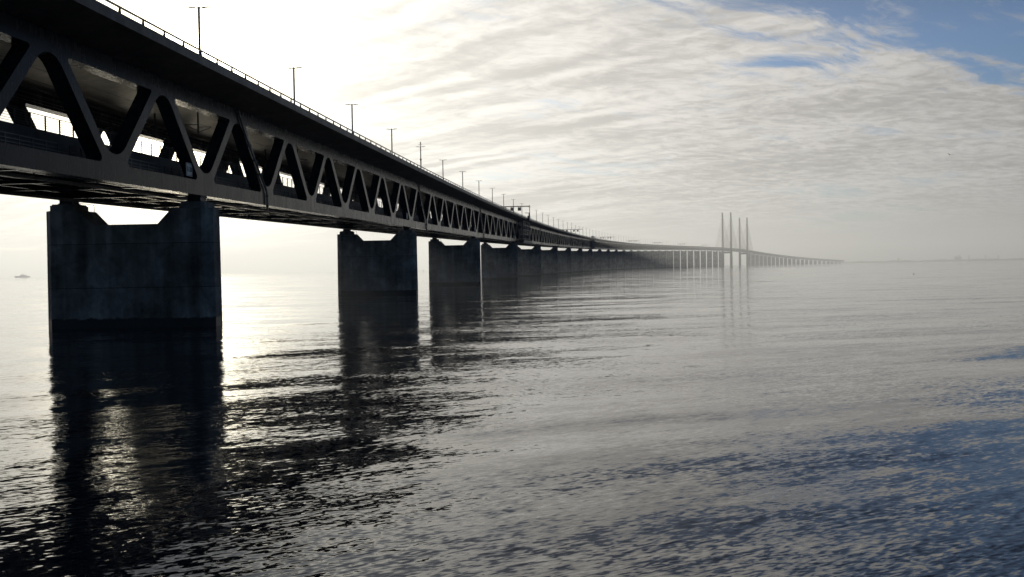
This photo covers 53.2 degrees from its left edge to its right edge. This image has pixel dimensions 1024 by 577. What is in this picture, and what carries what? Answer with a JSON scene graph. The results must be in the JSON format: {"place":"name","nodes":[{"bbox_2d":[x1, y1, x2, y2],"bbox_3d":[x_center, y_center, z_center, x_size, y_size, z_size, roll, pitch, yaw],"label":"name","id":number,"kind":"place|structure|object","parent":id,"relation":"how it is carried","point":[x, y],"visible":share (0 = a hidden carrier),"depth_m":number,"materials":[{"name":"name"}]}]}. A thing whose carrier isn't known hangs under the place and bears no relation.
{"place":"outdoors","nodes":[
{"label":"outdoors","id":0,"kind":"place"},
{"bbox_2d":[0,260,1023,576],"bbox_3d":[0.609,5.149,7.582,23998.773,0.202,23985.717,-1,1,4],"label":"water","id":1,"kind":"structure","parent":0,"point":[824,420],"depth_m":33.73,"materials":[{"name":"grey liquid"}]},
{"bbox_2d":[15,273,29,277],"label":"patrol boat","id":2,"kind":"object","parent":1,"relation":"on","point":[23,276],"visible":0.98,"depth_m":4505.08,"materials":[{"name":"grey paint"}]},
{"bbox_2d":[46,196,222,328],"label":"bridge pier","id":3,"kind":"structure","parent":1,"relation":"in","point":[165,272],"depth_m":101.86,"materials":[{"name":"concrete"}]},
{"bbox_2d":[0,0,718,250],"bbox_3d":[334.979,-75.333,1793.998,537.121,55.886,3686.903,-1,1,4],"label":"approach bridge","id":4,"kind":"structure","parent":3,"relation":"on","point":[92,70],"depth_m":103.27,"materials":[{"name":"metal"}]},
{"bbox_2d":[187,6,208,53],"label":"street lamp","id":5,"kind":"object","parent":4,"relation":"on","point":[199,36],"visible":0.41,"depth_m":122.98,"materials":[{"name":"metal"}]},
{"bbox_2d":[286,67,301,103],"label":"street lamp","id":6,"kind":"object","parent":4,"relation":"on","point":[293,68],"visible":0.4,"depth_m":162.90,"materials":[{"name":"metal"}]},
{"bbox_2d":[345,104,357,133],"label":"street lamp","id":7,"kind":"object","parent":4,"relation":"on","point":[352,113],"visible":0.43,"depth_m":202.78,"materials":[{"name":"metal"}]},
{"bbox_2d":[388,129,392,153],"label":"street lamp","id":8,"kind":"object","parent":4,"relation":"on","point":[391,141],"visible":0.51,"depth_m":242.69,"materials":[{"name":"metal"}]},
{"bbox_2d":[419,142,425,165],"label":"street lamp","id":9,"kind":"object","parent":4,"relation":"on","point":[420,144],"visible":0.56,"depth_m":282.50,"materials":[{"name":"metal"}]},
{"bbox_2d":[500,206,529,215],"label":"sign gantry","id":10,"kind":"object","parent":4,"relation":"on","point":[512,208],"visible":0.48,"depth_m":514.57,"materials":[{"name":"grey metal"}]},
{"bbox_2d":[518,216,532,243],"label":"inspection gantry","id":11,"kind":"object","parent":4,"relation":"on","point":[524,240],"visible":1,"depth_m":502.75,"materials":[{"name":"grey metal"}]},
{"bbox_2d":[592,237,596,248],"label":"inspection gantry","id":12,"kind":"object","parent":4,"relation":"on","point":[593,243],"visible":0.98,"depth_m":1177.04,"materials":[{"name":"grey metal"}]},
{"bbox_2d":[337,227,417,294],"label":"bridge pier","id":13,"kind":"structure","parent":1,"relation":"in","point":[381,267],"depth_m":221.55,"materials":[{"name":"concrete"}]},
{"bbox_2d":[428,237,480,284],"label":"bridge pier","id":14,"kind":"structure","parent":1,"relation":"in","point":[454,264],"depth_m":341.16,"materials":[{"name":"concrete"}]},
{"bbox_2d":[481,242,517,279],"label":"bridge pier","id":15,"kind":"structure","parent":1,"relation":"in","point":[499,263],"depth_m":480.58,"materials":[{"name":"concrete"}]},
{"bbox_2d":[518,244,540,276],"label":"bridge pier","id":16,"kind":"structure","parent":1,"relation":"in","point":[529,262],"depth_m":619.57,"materials":[{"name":"concrete"}]},
{"bbox_2d":[541,246,557,274],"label":"bridge pier","id":17,"kind":"structure","parent":1,"relation":"in","point":[549,262],"depth_m":758.51,"materials":[{"name":"concrete"}]},
{"bbox_2d":[558,247,571,272],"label":"bridge pier","id":18,"kind":"structure","parent":1,"relation":"in","point":[564,262],"depth_m":897.32,"materials":[{"name":"concrete"}]},
{"bbox_2d":[571,248,582,271],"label":"bridge pier","id":19,"kind":"structure","parent":1,"relation":"in","point":[577,260],"depth_m":1035.95,"materials":[{"name":"concrete"}]},
{"bbox_2d":[583,249,592,271],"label":"bridge pier","id":20,"kind":"structure","parent":1,"relation":"in","point":[588,260],"depth_m":1174.31,"materials":[{"name":"concrete"}]},
{"bbox_2d":[589,249,601,270],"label":"bridge pier","id":21,"kind":"structure","parent":1,"relation":"in","point":[597,260],"depth_m":1312.43,"materials":[{"name":"concrete"}]},
{"bbox_2d":[602,249,609,269],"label":"bridge pier","id":22,"kind":"structure","parent":1,"relation":"in","point":[605,260],"depth_m":1450.40,"materials":[{"name":"concrete"}]},
{"bbox_2d":[610,249,617,269],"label":"bridge pier","id":23,"kind":"structure","parent":1,"relation":"in","point":[613,260],"depth_m":1588.11,"materials":[{"name":"concrete"}]},
{"bbox_2d":[618,250,624,268],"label":"bridge pier","id":24,"kind":"structure","parent":1,"relation":"in","point":[621,259],"depth_m":1725.59,"materials":[{"name":"concrete"}]},
{"bbox_2d":[625,250,632,268],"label":"bridge pier","id":25,"kind":"structure","parent":1,"relation":"in","point":[628,260],"depth_m":1862.85,"materials":[{"name":"concrete"}]},
{"bbox_2d":[632,250,639,268],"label":"bridge pier","id":26,"kind":"structure","parent":1,"relation":"in","point":[636,259],"depth_m":1999.63,"materials":[{"name":"concrete"}]},
{"bbox_2d":[639,250,646,267],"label":"bridge pier","id":27,"kind":"structure","parent":1,"relation":"in","point":[642,256],"depth_m":2136.18,"materials":[{"name":"concrete"}]},
{"bbox_2d":[646,250,652,267],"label":"bridge pier","id":28,"kind":"structure","parent":1,"relation":"in","point":[649,258],"depth_m":2272.28,"materials":[{"name":"concrete"}]},
{"bbox_2d":[653,250,659,267],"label":"bridge pier","id":29,"kind":"structure","parent":1,"relation":"in","point":[656,259],"depth_m":2408.03,"materials":[{"name":"concrete"}]},
{"bbox_2d":[660,250,666,267],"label":"bridge pier","id":30,"kind":"structure","parent":1,"relation":"in","point":[663,259],"depth_m":2543.20,"materials":[{"name":"concrete"}]},
{"bbox_2d":[667,250,673,267],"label":"bridge pier","id":31,"kind":"structure","parent":1,"relation":"in","point":[670,262],"depth_m":2678.26,"materials":[{"name":"concrete"}]},
{"bbox_2d":[674,250,679,266],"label":"bridge pier","id":32,"kind":"structure","parent":1,"relation":"in","point":[676,258],"depth_m":2812.45,"materials":[{"name":"concrete"}]},
{"bbox_2d":[681,250,686,266],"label":"bridge pier","id":33,"kind":"structure","parent":1,"relation":"in","point":[683,258],"depth_m":2946.10,"materials":[{"name":"concrete"}]},
{"bbox_2d":[687,251,693,266],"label":"bridge pier","id":34,"kind":"structure","parent":1,"relation":"in","point":[690,258],"depth_m":3079.78,"materials":[{"name":"concrete"}]},
{"bbox_2d":[694,251,699,266],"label":"bridge pier","id":35,"kind":"structure","parent":1,"relation":"in","point":[696,258],"depth_m":3212.70,"materials":[{"name":"concrete"}]},
{"bbox_2d":[701,251,705,266],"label":"bridge pier","id":36,"kind":"structure","parent":1,"relation":"in","point":[703,258],"depth_m":3345.26,"materials":[{"name":"concrete"}]},
{"bbox_2d":[707,251,711,265],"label":"bridge pier","id":37,"kind":"structure","parent":1,"relation":"in","point":[709,258],"depth_m":3477.62,"materials":[{"name":"concrete"}]},
{"bbox_2d":[713,251,717,265],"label":"bridge pier","id":38,"kind":"structure","parent":1,"relation":"in","point":[715,258],"depth_m":3609.59,"materials":[{"name":"concrete"}]},
{"bbox_2d":[719,251,723,265],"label":"bridge pier","id":39,"kind":"structure","parent":1,"relation":"in","point":[721,260],"depth_m":3742.31,"materials":[{"name":"concrete"}]},
{"bbox_2d":[713,212,754,265],"bbox_3d":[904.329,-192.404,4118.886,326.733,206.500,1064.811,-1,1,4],"label":"cable stayed bridge","id":40,"kind":"structure","parent":1,"relation":"on","point":[746,251],"depth_m":4014.36,"materials":[{"name":"concrete"}]},
{"bbox_2d":[751,254,754,264],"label":"bridge pier","id":41,"kind":"structure","parent":1,"relation":"in","point":[752,259],"depth_m":4635.26,"materials":[{"name":"concrete"}]},
{"bbox_2d":[755,255,758,264],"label":"bridge pier","id":42,"kind":"structure","parent":1,"relation":"in","point":[756,259],"depth_m":4766.26,"materials":[{"name":"concrete"}]},
{"bbox_2d":[751,251,844,261],"bbox_3d":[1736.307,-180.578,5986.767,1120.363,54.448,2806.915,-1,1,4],"label":"approach bridge","id":43,"kind":"structure","parent":42,"relation":"on","point":[774,255],"depth_m":5847.55,"materials":[{"name":"concrete"}]},
{"bbox_2d":[759,255,762,264],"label":"bridge pier","id":44,"kind":"structure","parent":1,"relation":"in","point":[760,259],"depth_m":4896.84,"materials":[{"name":"concrete"}]},
{"bbox_2d":[763,256,766,264],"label":"bridge pier","id":45,"kind":"structure","parent":1,"relation":"in","point":[764,260],"depth_m":5027.13,"materials":[{"name":"concrete"}]},
{"bbox_2d":[767,256,770,264],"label":"bridge pier","id":46,"kind":"structure","parent":1,"relation":"in","point":[769,259],"depth_m":5156.29,"materials":[{"name":"concrete"}]},
{"bbox_2d":[0,0,1023,276],"label":"sky","id":47,"kind":"structure","parent":0,"point":[831,127],"materials":[{"name":"white"}]},
{"bbox_2d":[841,258,1023,262],"bbox_3d":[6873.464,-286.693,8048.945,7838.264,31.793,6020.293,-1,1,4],"label":"coast","id":48,"kind":"structure","parent":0,"point":[992,259],"depth_m":10210.20},
{"bbox_2d":[952,256,961,259],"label":"building","id":49,"kind":"structure","parent":48,"relation":"on","point":[956,258],"depth_m":10232.84,"materials":[{"name":"concrete"}]}
]}

